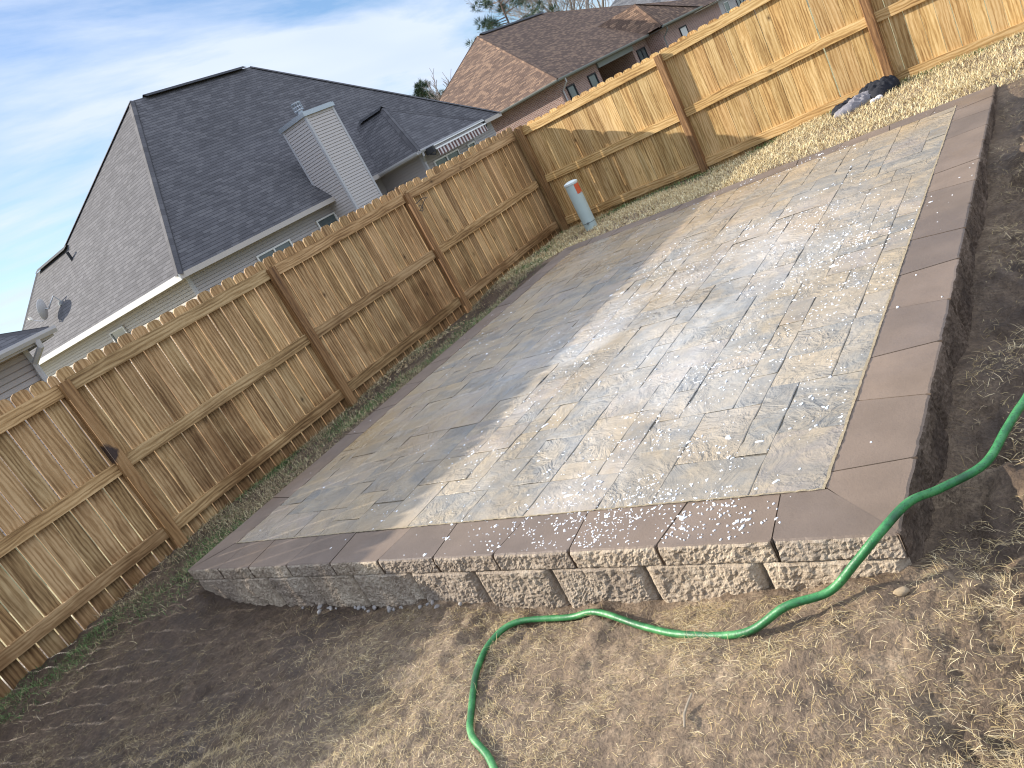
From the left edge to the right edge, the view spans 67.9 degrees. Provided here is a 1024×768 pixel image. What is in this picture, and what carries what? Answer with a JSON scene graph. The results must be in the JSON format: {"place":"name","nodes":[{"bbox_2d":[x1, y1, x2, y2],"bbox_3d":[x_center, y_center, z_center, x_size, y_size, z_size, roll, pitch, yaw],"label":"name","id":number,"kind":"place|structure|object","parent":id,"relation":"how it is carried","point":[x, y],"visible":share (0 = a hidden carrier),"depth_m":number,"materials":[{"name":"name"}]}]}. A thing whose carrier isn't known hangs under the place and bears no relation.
{"place":"outdoors","nodes":[
{"label":"outdoors","id":0,"kind":"place"},
{"bbox_2d":[0,243,575,765],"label":"grass","id":1,"kind":"structure","parent":0,"point":[374,401],"depth_m":6.77,"materials":[{"name":"plant"}]},
{"bbox_2d":[0,0,613,333],"label":"sky","id":2,"kind":"structure","parent":0,"point":[71,70],"materials":[{"name":"blue"}]},
{"bbox_2d":[0,0,1023,767],"bbox_3d":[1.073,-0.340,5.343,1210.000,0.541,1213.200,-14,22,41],"label":"ground","id":3,"kind":"structure","parent":0,"point":[996,488],"depth_m":3.00,"materials":[{"name":"soil"}]},
{"bbox_2d":[0,325,108,535],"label":"house","id":4,"kind":"structure","parent":3,"relation":"on","point":[20,368],"depth_m":13.38,"materials":[{"name":"grey"}]},
{"bbox_2d":[22,66,501,406],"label":"house","id":5,"kind":"structure","parent":3,"relation":"on","point":[200,185],"depth_m":26.53,"materials":[{"name":"grey"}]},
{"bbox_2d":[28,296,62,321],"bbox_3d":[-17.652,-2.871,28.748,1.434,0.766,0.661,-36,18,-23],"label":"satellite dish","id":6,"kind":"object","parent":5,"relation":"attached to","point":[42,309],"visible":1,"depth_m":28.69,"materials":[{"name":"metal"}]},
{"bbox_2d":[108,325,131,362],"bbox_3d":[-13.282,-1.338,26.200,1.160,1.260,0.055,-14,22,41],"label":"window","id":7,"kind":"structure","parent":5,"relation":"in","point":[121,330],"depth_m":26.13,"materials":[{"name":"white glass"}]},
{"bbox_2d":[256,239,292,262],"bbox_3d":[-7.474,-3.891,24.863,0.055,1.290,1.510,-14,22,41],"label":"window","id":8,"kind":"structure","parent":5,"relation":"in","point":[287,243],"depth_m":24.70,"materials":[{"name":"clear glass"}]},
{"bbox_2d":[315,212,338,230],"bbox_3d":[-6.205,-5.251,26.680,0.055,1.390,0.950,-14,22,41],"label":"window","id":9,"kind":"structure","parent":5,"relation":"in","point":[327,220],"depth_m":26.56,"materials":[{"name":"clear glass"}]},
{"bbox_2d":[433,148,459,166],"bbox_3d":[-2.131,-7.903,28.500,0.055,1.490,1.610,-14,22,41],"label":"window","id":10,"kind":"structure","parent":5,"relation":"in","point":[449,156],"depth_m":28.29,"materials":[{"name":"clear glass"}]},
{"bbox_2d":[425,120,487,155],"bbox_3d":[-1.975,-9.057,28.133,0.447,0.430,3.550,-14,22,41],"label":"awning","id":11,"kind":"object","parent":5,"relation":"attached to","point":[459,138],"visible":1,"depth_m":27.82,"materials":[{"name":"fabric"}]},
{"bbox_2d":[467,141,475,148],"bbox_3d":[-1.314,-8.815,29.680,0.055,1.310,0.510,-14,22,41],"label":"window","id":12,"kind":"structure","parent":5,"relation":"in","point":[472,143],"depth_m":29.54,"materials":[{"name":"glass"}]},
{"bbox_2d":[0,127,560,700],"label":"wooden fence","id":13,"kind":"object","parent":3,"relation":"on","point":[358,301],"visible":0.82,"depth_m":7.19,"materials":[{"name":"brown wood"}]},
{"bbox_2d":[321,293,492,441],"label":"leaf litter","id":14,"kind":"object","parent":3,"relation":"on","point":[416,354],"visible":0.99,"depth_m":8.83,"materials":[{"name":"plant"}]},
{"bbox_2d":[412,78,444,99],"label":"pine tree","id":15,"kind":"object","parent":3,"relation":"on","point":[419,91],"visible":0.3,"depth_m":57.07,"materials":[{"name":"green plant"}]},
{"bbox_2d":[422,68,448,99],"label":"bare tree","id":16,"kind":"object","parent":3,"relation":"on","point":[436,90],"visible":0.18,"depth_m":53.91,"materials":[{"name":"grey plant"}]},
{"bbox_2d":[0,494,1023,767],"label":"dry straw","id":17,"kind":"object","parent":3,"relation":"on","point":[692,654],"visible":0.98,"depth_m":2.62,"materials":[{"name":"beige plant"}]},
{"bbox_2d":[465,0,560,47],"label":"pine tree","id":18,"kind":"object","parent":3,"relation":"on","point":[488,23],"visible":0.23,"depth_m":69.98,"materials":[{"name":"green plant"}]},
{"bbox_2d":[464,0,565,20],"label":"bare tree","id":19,"kind":"object","parent":3,"relation":"on","point":[518,7],"visible":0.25,"depth_m":91.16,"materials":[{"name":"grey plant"}]},
{"bbox_2d":[475,0,591,19],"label":"bare tree","id":20,"kind":"object","parent":3,"relation":"on","point":[567,2],"visible":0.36,"depth_m":80.25,"materials":[{"name":"grey plant"}]},
{"bbox_2d":[493,0,579,17],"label":"bare tree","id":21,"kind":"object","parent":3,"relation":"on","point":[536,4],"visible":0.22,"depth_m":84.14,"materials":[{"name":"grey plant"}]},
{"bbox_2d":[490,0,592,16],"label":"bare tree","id":22,"kind":"object","parent":3,"relation":"on","point":[586,3],"visible":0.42,"depth_m":76.39,"materials":[{"name":"grey plant"}]},
{"bbox_2d":[564,179,596,230],"bbox_3d":[0.970,-2.426,10.486,0.200,0.812,0.203,-14,22,41],"label":"utility pedestal","id":23,"kind":"object","parent":3,"relation":"on","point":[579,202],"visible":0.97,"depth_m":10.40,"materials":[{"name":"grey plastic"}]},
{"bbox_2d":[439,0,725,133],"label":"house","id":24,"kind":"structure","parent":3,"relation":"on","point":[522,72],"depth_m":44.38,"materials":[{"name":"brown"}]},
{"bbox_2d":[566,83,579,99],"bbox_3d":[3.270,-14.369,38.421,0.055,1.560,0.860,-14,22,41],"label":"window","id":25,"kind":"structure","parent":24,"relation":"in","point":[572,90],"depth_m":38.30,"materials":[{"name":"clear glass"}]},
{"bbox_2d":[587,72,599,86],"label":"window","id":26,"kind":"structure","parent":24,"relation":"in","point":[593,79],"depth_m":40.06,"materials":[{"name":"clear glass"}]},
{"bbox_2d":[636,46,649,61],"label":"window","id":27,"kind":"structure","parent":24,"relation":"in","point":[642,53],"depth_m":44.87,"materials":[{"name":"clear glass"}]},
{"bbox_2d":[679,25,688,35],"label":"window","id":28,"kind":"structure","parent":24,"relation":"in","point":[683,30],"depth_m":47.56,"materials":[{"name":"grey glass"}]},
{"bbox_2d":[566,0,611,9],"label":"bare tree","id":29,"kind":"object","parent":3,"relation":"on","point":[602,5],"visible":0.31,"depth_m":88.37,"materials":[{"name":"grey plant"}]},
{"bbox_2d":[187,84,997,608],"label":"patio","id":30,"kind":"structure","parent":3,"relation":"on","point":[309,536],"depth_m":4.12,"materials":[{"name":"stone"}]},
{"bbox_2d":[323,112,971,555],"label":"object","id":31,"kind":"object","parent":30,"relation":"on","point":[683,410],"visible":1,"depth_m":3.62,"materials":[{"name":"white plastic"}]},
{"bbox_2d":[610,0,765,14],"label":"house","id":32,"kind":"structure","parent":3,"relation":"on","point":[726,6],"depth_m":68.80,"materials":[{"name":"grey"}]},
{"bbox_2d":[723,1,730,12],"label":"window","id":33,"kind":"structure","parent":32,"relation":"in","point":[726,4],"depth_m":67.01,"materials":[{"name":"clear glass"}]},
{"bbox_2d":[736,0,743,6],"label":"window","id":34,"kind":"structure","parent":32,"relation":"in","point":[739,2],"depth_m":69.49,"materials":[{"name":"clear glass"}]},
{"bbox_2d":[683,693,692,727],"bbox_3d":[0.530,0.997,2.318,0.026,0.028,0.118,-17,20,35],"label":"twig","id":35,"kind":"object","parent":3,"relation":"on","point":[684,713],"visible":1,"depth_m":2.33,"materials":[{"name":"beige wood"}]},
{"bbox_2d":[466,394,1023,767],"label":"garden hose","id":36,"kind":"object","parent":3,"relation":"on","point":[880,532],"visible":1,"depth_m":2.48,"materials":[{"name":"green rubber"}]},
{"bbox_2d":[513,0,1023,231],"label":"wooden fence","id":37,"kind":"object","parent":3,"relation":"on","point":[681,109],"visible":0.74,"depth_m":9.50,"materials":[{"name":"brown wood"}]},
{"bbox_2d":[834,91,870,117],"bbox_3d":[3.852,-3.158,8.567,0.546,0.157,0.530,-14,22,41],"label":"jacket","id":38,"kind":"object","parent":3,"relation":"on","point":[856,101],"visible":0.61,"depth_m":8.48,"materials":[{"name":"grey fabric"}]},
{"bbox_2d":[831,75,900,116],"bbox_3d":[3.972,-3.268,8.602,0.836,0.211,0.490,-14,22,41],"label":"jacket","id":39,"kind":"object","parent":3,"relation":"on","point":[875,88],"visible":0.62,"depth_m":8.40,"materials":[{"name":"black fabric"}]},
{"bbox_2d":[870,95,882,102],"bbox_3d":[3.995,-3.118,8.333,0.182,0.072,0.156,-14,22,41],"label":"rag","id":40,"kind":"object","parent":3,"relation":"on","point":[878,97],"visible":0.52,"depth_m":8.30,"materials":[{"name":"white fabric"}]},
{"bbox_2d":[893,586,909,596],"bbox_3d":[1.155,0.616,2.252,0.049,0.024,0.030,-23,17,19],"label":"stone","id":41,"kind":"object","parent":3,"relation":"on","point":[902,591],"visible":1,"depth_m":2.24,"materials":[{"name":"beige stone"}]},
{"bbox_2d":[949,77,1023,532],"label":"dry straw","id":42,"kind":"object","parent":3,"relation":"on","point":[1020,346],"visible":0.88,"depth_m":3.30,"materials":[{"name":"beige plant"}]},
{"bbox_2d":[496,30,1023,282],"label":"dormant lawn","id":43,"kind":"structure","parent":0,"point":[704,186],"depth_m":8.20,"materials":[{"name":"beige plant"}]}
]}

